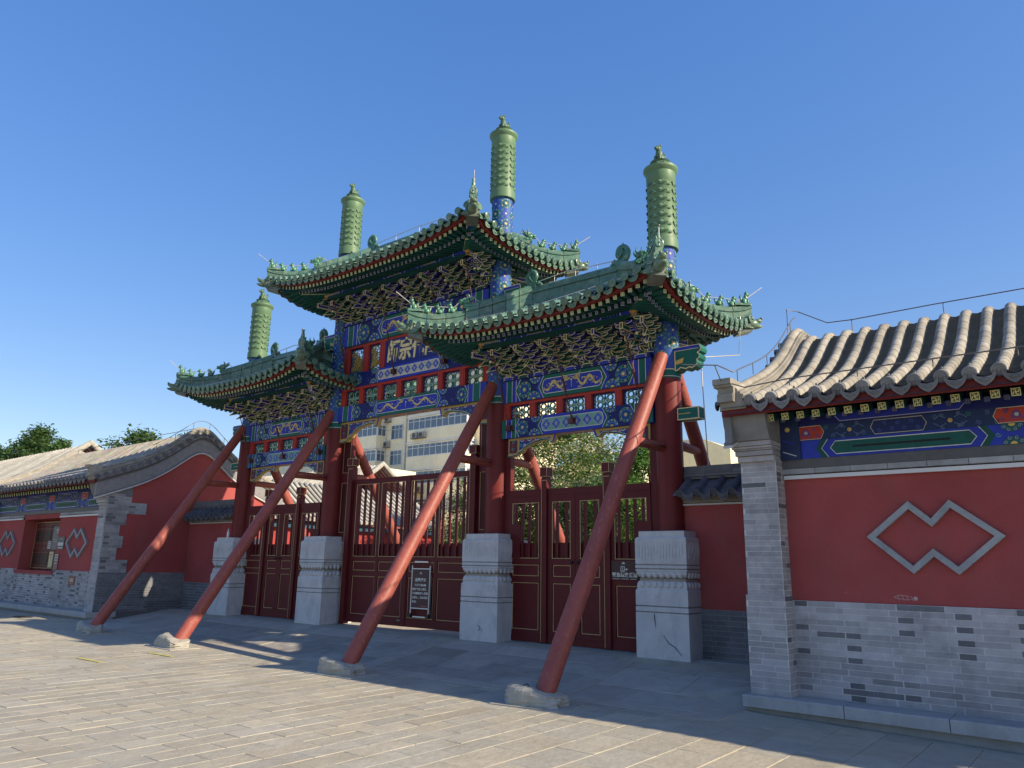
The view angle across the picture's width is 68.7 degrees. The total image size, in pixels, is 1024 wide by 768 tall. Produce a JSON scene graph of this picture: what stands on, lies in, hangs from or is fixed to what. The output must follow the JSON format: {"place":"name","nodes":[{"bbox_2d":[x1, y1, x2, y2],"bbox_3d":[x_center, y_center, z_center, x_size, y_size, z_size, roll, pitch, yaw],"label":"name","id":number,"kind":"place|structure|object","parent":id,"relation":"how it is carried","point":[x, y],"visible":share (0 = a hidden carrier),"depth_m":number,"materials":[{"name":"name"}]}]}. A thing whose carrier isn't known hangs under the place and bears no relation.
{"place":"outdoors","nodes":[
{"label":"outdoors","id":0,"kind":"place"},
{"bbox_2d":[97,423,161,449],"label":"dark tree","id":1,"kind":"object","parent":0,"point":[143,434],"visible":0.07,"depth_m":52.40,"materials":[{"name":"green plant"}]},
{"bbox_2d":[0,608,1023,767],"bbox_3d":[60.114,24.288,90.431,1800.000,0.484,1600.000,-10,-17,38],"label":"ground","id":2,"kind":"structure","parent":0,"point":[241,691],"depth_m":8.28,"materials":[{"name":"stone"}]},
{"bbox_2d":[0,422,66,460],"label":"dark tree","id":3,"kind":"object","parent":2,"relation":"on","point":[38,438],"visible":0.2,"depth_m":68.91,"materials":[{"name":"green plant"}]},
{"bbox_2d":[20,437,72,456],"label":"dark tree","id":4,"kind":"object","parent":2,"relation":"on","point":[60,444],"visible":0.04,"depth_m":63.54,"materials":[{"name":"green plant"}]},
{"bbox_2d":[0,440,102,479],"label":"courtyard hall","id":5,"kind":"structure","parent":2,"relation":"on","point":[15,466],"depth_m":31.38,"materials":[{"name":"grey tile"}]},
{"bbox_2d":[71,620,109,634],"bbox_3d":[-8.979,5.165,15.956,0.560,0.251,0.960,13,-18,-41],"label":"footing stone","id":6,"kind":"object","parent":2,"relation":"on","point":[84,627],"visible":0.94,"depth_m":15.75,"materials":[{"name":"grey stone"}]},
{"bbox_2d":[89,426,246,625],"bbox_3d":[-7.875,3.159,17.573,0.244,4.852,3.179,-11,-18,40],"label":"timber brace","id":7,"kind":"object","parent":6,"relation":"on","point":[112,602],"visible":0.96,"depth_m":17.36,"materials":[{"name":"red wood"}]},
{"bbox_2d":[0,427,282,619],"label":"side hall","id":8,"kind":"structure","parent":2,"relation":"on","point":[116,507],"depth_m":20.04,"materials":[{"name":"red paint"}]},
{"bbox_2d":[30,521,59,569],"bbox_3d":[-13.409,4.679,21.791,2.490,1.380,0.038,-10,-17,38],"label":"lattice window","id":9,"kind":"structure","parent":8,"relation":"in","point":[44,529],"depth_m":22.10,"materials":[{"name":"red paint"}]},
{"bbox_2d":[47,552,53,567],"bbox_3d":[-13.139,5.000,21.353,0.280,0.440,0.014,-10,-17,38],"label":"paper strip","id":10,"kind":"object","parent":8,"relation":"attached to","point":[50,559],"visible":1,"depth_m":21.34,"materials":[{"name":"beige paper"}]},
{"bbox_2d":[51,527,58,549],"bbox_3d":[-12.916,4.383,21.340,0.750,0.640,0.014,-10,-17,38],"label":"notice","id":11,"kind":"object","parent":8,"relation":"attached to","point":[55,538],"visible":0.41,"depth_m":21.45,"materials":[{"name":"grey paper"}]},
{"bbox_2d":[53,554,58,569],"bbox_3d":[-12.504,4.870,20.555,0.280,0.420,0.014,-10,-17,38],"label":"notice","id":12,"kind":"object","parent":8,"relation":"attached to","point":[55,562],"visible":1,"depth_m":20.54,"materials":[{"name":"white paper"}]},
{"bbox_2d":[56,537,64,548],"bbox_3d":[-12.387,4.365,20.586,0.440,0.340,0.014,-10,-17,38],"label":"notice","id":13,"kind":"object","parent":8,"relation":"attached to","point":[60,542],"visible":1,"depth_m":20.57,"materials":[{"name":"white paper"}]},
{"bbox_2d":[68,576,74,584],"bbox_3d":[-11.554,5.160,19.675,0.360,0.225,0.028,-10,-17,38],"label":"house plate","id":14,"kind":"object","parent":8,"relation":"attached to","point":[71,580],"visible":1,"depth_m":19.65,"materials":[{"name":"metal"}]},
{"bbox_2d":[81,421,227,449],"bbox_3d":[-12.036,2.009,23.377,8.178,0.947,2.288,-10,-17,38],"label":"lightning conductor","id":15,"kind":"object","parent":8,"relation":"on","point":[164,434],"visible":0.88,"depth_m":21.59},
{"bbox_2d":[147,632,200,650],"bbox_3d":[-6.219,4.725,13.800,0.960,0.251,0.560,-11,-18,40],"label":"footing stone","id":16,"kind":"object","parent":2,"relation":"on","point":[167,641],"visible":0.88,"depth_m":13.64,"materials":[{"name":"white stone"}]},
{"bbox_2d":[174,410,334,638],"bbox_3d":[-5.116,2.704,15.420,0.244,4.883,3.179,-11,-18,40],"label":"timber brace","id":17,"kind":"object","parent":16,"relation":"on","point":[206,599],"visible":0.97,"depth_m":15.17,"materials":[{"name":"red wood"}]},
{"bbox_2d":[180,499,254,608],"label":"side wall","id":18,"kind":"structure","parent":2,"relation":"on","point":[210,528],"depth_m":19.63,"materials":[{"name":"red paint"}]},
{"bbox_2d":[264,461,401,528],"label":"courtyard hall","id":19,"kind":"structure","parent":2,"relation":"on","point":[381,469],"depth_m":39.23,"materials":[{"name":"grey tile"}]},
{"bbox_2d":[263,466,415,482],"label":"courtyard hall","id":20,"kind":"structure","parent":2,"relation":"on","point":[284,469],"depth_m":70.33,"materials":[{"name":"white paint"}]},
{"bbox_2d":[304,654,378,678],"bbox_3d":[-2.475,4.087,10.887,0.960,0.251,0.560,-9,-17,35],"label":"footing stone","id":21,"kind":"object","parent":2,"relation":"on","point":[333,666],"visible":0.94,"depth_m":10.73,"materials":[{"name":"white stone"}]},
{"bbox_2d":[341,382,496,663],"bbox_3d":[-1.374,2.066,12.505,0.244,4.883,3.179,-11,-18,40],"label":"timber brace","id":22,"kind":"object","parent":21,"relation":"on","point":[361,639],"visible":0.98,"depth_m":12.17,"materials":[{"name":"red wood"}]},
{"bbox_2d":[268,478,441,543],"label":"courtyard hall","id":23,"kind":"structure","parent":2,"relation":"on","point":[313,494],"depth_m":31.66,"materials":[{"name":"red paint"}]},
{"bbox_2d":[258,369,556,542],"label":"apartment block","id":24,"kind":"structure","parent":2,"relation":"on","point":[430,453],"depth_m":77.96,"materials":[{"name":"beige concrete"}]},
{"bbox_2d":[355,449,375,461],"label":"window","id":25,"kind":"structure","parent":24,"relation":"in","point":[370,454],"depth_m":82.46,"materials":[{"name":"blue glass"}]},
{"bbox_2d":[357,424,377,437],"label":"window","id":26,"kind":"structure","parent":24,"relation":"in","point":[371,430],"depth_m":83.52,"materials":[{"name":"blue glass"}]},
{"bbox_2d":[376,449,383,461],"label":"window","id":27,"kind":"structure","parent":24,"relation":"in","point":[379,453],"depth_m":82.41,"materials":[{"name":"blue glass"}]},
{"bbox_2d":[377,425,385,436],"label":"window","id":28,"kind":"structure","parent":24,"relation":"in","point":[381,430],"depth_m":83.16,"materials":[{"name":"blue glass"}]},
{"bbox_2d":[382,441,389,447],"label":"air conditioner","id":29,"kind":"object","parent":24,"relation":"attached to","point":[386,444],"visible":1,"depth_m":82.72,"materials":[{"name":"white metal"}]},
{"bbox_2d":[384,418,391,422],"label":"air conditioner","id":30,"kind":"object","parent":24,"relation":"attached to","point":[387,420],"visible":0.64,"depth_m":83.41,"materials":[{"name":"white metal"}]},
{"bbox_2d":[389,450,401,465],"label":"window","id":31,"kind":"structure","parent":24,"relation":"in","point":[395,458],"depth_m":81.80,"materials":[{"name":"blue glass"}]},
{"bbox_2d":[391,424,403,439],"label":"window","id":32,"kind":"structure","parent":24,"relation":"in","point":[396,430],"depth_m":82.44,"materials":[{"name":"blue glass"}]},
{"bbox_2d":[410,432,417,439],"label":"air conditioner","id":33,"kind":"object","parent":24,"relation":"attached to","point":[413,436],"visible":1,"depth_m":78.17,"materials":[{"name":"white metal"}]},
{"bbox_2d":[417,486,423,493],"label":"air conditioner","id":34,"kind":"object","parent":24,"relation":"attached to","point":[418,489],"visible":0.45,"depth_m":76.24,"materials":[{"name":"white metal"}]},
{"bbox_2d":[417,431,426,438],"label":"air conditioner","id":35,"kind":"object","parent":24,"relation":"attached to","point":[421,434],"visible":1,"depth_m":77.52,"materials":[{"name":"white metal"}]},
{"bbox_2d":[407,440,466,456],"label":"window","id":36,"kind":"structure","parent":24,"relation":"in","point":[442,447],"depth_m":76.84,"materials":[{"name":"blue glass"}]},
{"bbox_2d":[408,412,467,430],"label":"window","id":37,"kind":"structure","parent":24,"relation":"in","point":[453,418],"depth_m":77.14,"materials":[{"name":"blue glass"}]},
{"bbox_2d":[417,497,462,509],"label":"window","id":38,"kind":"structure","parent":24,"relation":"in","point":[418,500],"depth_m":74.06,"materials":[{"name":"grey glass"}]},
{"bbox_2d":[416,467,465,483],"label":"window","id":39,"kind":"structure","parent":24,"relation":"in","point":[462,468],"depth_m":75.99,"materials":[{"name":"blue glass"}]},
{"bbox_2d":[467,440,475,451],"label":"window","id":40,"kind":"structure","parent":24,"relation":"in","point":[473,441],"depth_m":74.56,"materials":[{"name":"glass"}]},
{"bbox_2d":[428,517,461,542],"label":"hedge","id":41,"kind":"object","parent":2,"relation":"on","point":[445,530],"visible":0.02,"depth_m":40.99,"materials":[{"name":"green plant"}]},
{"bbox_2d":[167,115,762,661],"bbox_3d":[-2.118,-0.103,15.865,13.786,10.617,3.734,-10,-17,38],"label":"archway","id":42,"kind":"object","parent":2,"relation":"on","point":[617,331],"visible":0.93,"depth_m":13.93,"materials":[{"name":"green paint"}]},
{"bbox_2d":[169,328,316,385],"bbox_3d":[-5.353,-0.433,18.608,5.457,1.160,3.730,-10,-17,38],"label":"lightning conductor","id":43,"kind":"object","parent":42,"relation":"attached to","point":[231,366],"visible":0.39,"depth_m":18.89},
{"bbox_2d":[240,469,322,618],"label":"wooden gate","id":44,"kind":"structure","parent":42,"relation":"attached to","point":[272,571],"depth_m":17.54,"materials":[{"name":"red paint"}]},
{"bbox_2d":[255,445,308,536],"bbox_3d":[-5.755,3.659,20.096,0.244,4.582,3.173,-10,-17,38],"label":"timber brace","id":45,"kind":"object","parent":42,"relation":"attached to","point":[286,497],"visible":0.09,"depth_m":19.70,"materials":[{"name":"red wood"}]},
{"bbox_2d":[355,435,399,543],"bbox_3d":[-2.996,3.188,17.947,0.244,4.582,3.173,-10,-17,38],"label":"timber brace","id":46,"kind":"object","parent":42,"relation":"attached to","point":[365,467],"visible":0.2,"depth_m":17.57,"materials":[{"name":"red wood"}]},
{"bbox_2d":[337,424,486,631],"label":"wooden gate","id":47,"kind":"structure","parent":42,"relation":"attached to","point":[364,569],"depth_m":15.17,"materials":[{"name":"red paint"}]},
{"bbox_2d":[408,561,431,618],"bbox_3d":[-1.779,3.988,14.575,0.537,1.060,0.078,-10,-17,38],"label":"notice stand","id":48,"kind":"object","parent":47,"relation":"attached to","point":[421,588],"visible":1,"depth_m":14.55,"materials":[{"name":"black metal"}]},
{"bbox_2d":[259,170,589,267],"bbox_3d":[-2.071,-2.928,16.543,6.598,1.227,3.730,-10,-17,38],"label":"lightning conductor","id":49,"kind":"object","parent":42,"relation":"attached to","point":[419,229],"visible":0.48,"depth_m":16.66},
{"bbox_2d":[514,409,564,542],"bbox_3d":[0.747,2.551,15.032,0.244,4.582,3.173,-10,-17,38],"label":"timber brace","id":50,"kind":"object","parent":42,"relation":"attached to","point":[529,463],"visible":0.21,"depth_m":14.72,"materials":[{"name":"red wood"}]},
{"bbox_2d":[396,224,761,320],"bbox_3d":[1.147,-1.541,13.546,5.457,1.160,3.730,-10,-17,38],"label":"lightning conductor","id":51,"kind":"object","parent":42,"relation":"attached to","point":[568,294],"visible":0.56,"depth_m":13.22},
{"bbox_2d":[504,423,658,651],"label":"wooden gate","id":52,"kind":"structure","parent":42,"relation":"attached to","point":[545,570],"depth_m":12.54,"materials":[{"name":"red paint"}]},
{"bbox_2d":[611,561,638,579],"bbox_3d":[1.776,2.940,11.828,0.495,0.290,0.015,-10,-17,38],"label":"exit sign","id":53,"kind":"object","parent":52,"relation":"attached to","point":[623,570],"visible":1,"depth_m":11.83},
{"bbox_2d":[681,374,710,465],"bbox_3d":[3.506,2.080,12.883,0.244,4.582,3.173,-10,-17,38],"label":"timber brace","id":54,"kind":"object","parent":42,"relation":"attached to","point":[695,447],"visible":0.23,"depth_m":12.46,"materials":[{"name":"red wood"}]},
{"bbox_2d":[701,316,740,464],"bbox_3d":[3.454,0.080,12.247,0.957,2.652,0.071,7,-15,-24],"label":"lightning conductor","id":55,"kind":"object","parent":42,"relation":"attached to","point":[703,393],"visible":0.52,"depth_m":12.02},
{"bbox_2d":[444,469,534,542],"bbox_3d":[-0.824,5.541,29.800,4.215,5.680,3.962,-10,-17,38],"label":"leafy tree","id":56,"kind":"object","parent":2,"relation":"on","point":[460,515],"visible":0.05,"depth_m":29.56,"materials":[{"name":"green plant"}]},
{"bbox_2d":[489,681,583,713],"bbox_3d":[0.285,3.614,8.741,0.960,0.259,0.560,-7,-16,29],"label":"footing stone","id":57,"kind":"object","parent":2,"relation":"on","point":[525,695],"visible":0.97,"depth_m":8.58,"materials":[{"name":"white stone"}]},
{"bbox_2d":[536,352,667,692],"bbox_3d":[1.386,1.595,10.356,0.244,4.883,3.179,-11,-18,40],"label":"timber brace","id":58,"kind":"object","parent":57,"relation":"on","point":[562,642],"visible":0.94,"depth_m":9.93,"materials":[{"name":"red wood"}]},
{"bbox_2d":[525,522,633,542],"bbox_3d":[1.293,6.141,25.872,6.623,2.863,2.882,-10,-17,38],"label":"hedge","id":59,"kind":"object","parent":2,"relation":"on","point":[623,531],"visible":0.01,"depth_m":25.45,"materials":[{"name":"green plant"}]},
{"bbox_2d":[514,403,648,540],"bbox_3d":[2.300,4.427,29.474,6.640,7.817,6.532,-10,-17,38],"label":"pagoda tree","id":60,"kind":"object","parent":2,"relation":"on","point":[576,464],"visible":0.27,"depth_m":29.21,"materials":[{"name":"green plant"}]},
{"bbox_2d":[551,466,648,518],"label":"apartment block","id":61,"kind":"structure","parent":2,"relation":"on","point":[595,478],"depth_m":59.74,"materials":[{"name":"beige concrete"}]},
{"bbox_2d":[582,441,649,541],"bbox_3d":[4.715,4.598,26.038,4.775,5.957,4.933,8,-15,-27],"label":"leafy tree","id":62,"kind":"object","parent":2,"relation":"on","point":[636,472],"visible":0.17,"depth_m":25.75,"materials":[{"name":"green plant"}]},
{"bbox_2d":[683,439,737,466],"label":"apartment block","id":63,"kind":"structure","parent":2,"relation":"on","point":[718,454],"depth_m":74.85,"materials":[{"name":"beige paint"}]},
{"bbox_2d":[673,463,749,662],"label":"side wall","id":64,"kind":"structure","parent":2,"relation":"on","point":[711,496],"depth_m":10.94,"materials":[{"name":"red paint"}]},
{"bbox_2d":[712,302,1023,753],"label":"side hall","id":65,"kind":"structure","parent":2,"relation":"on","point":[883,510],"depth_m":8.37,"materials":[{"name":"red paint"}]},
{"bbox_2d":[682,288,1023,387],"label":"lightning conductor","id":66,"kind":"object","parent":65,"relation":"on","point":[857,369],"visible":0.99,"depth_m":9.28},
{"bbox_2d":[0,0,1023,464],"label":"sky","id":67,"kind":"structure","parent":0,"point":[839,160],"materials":[{"name":"blue"}]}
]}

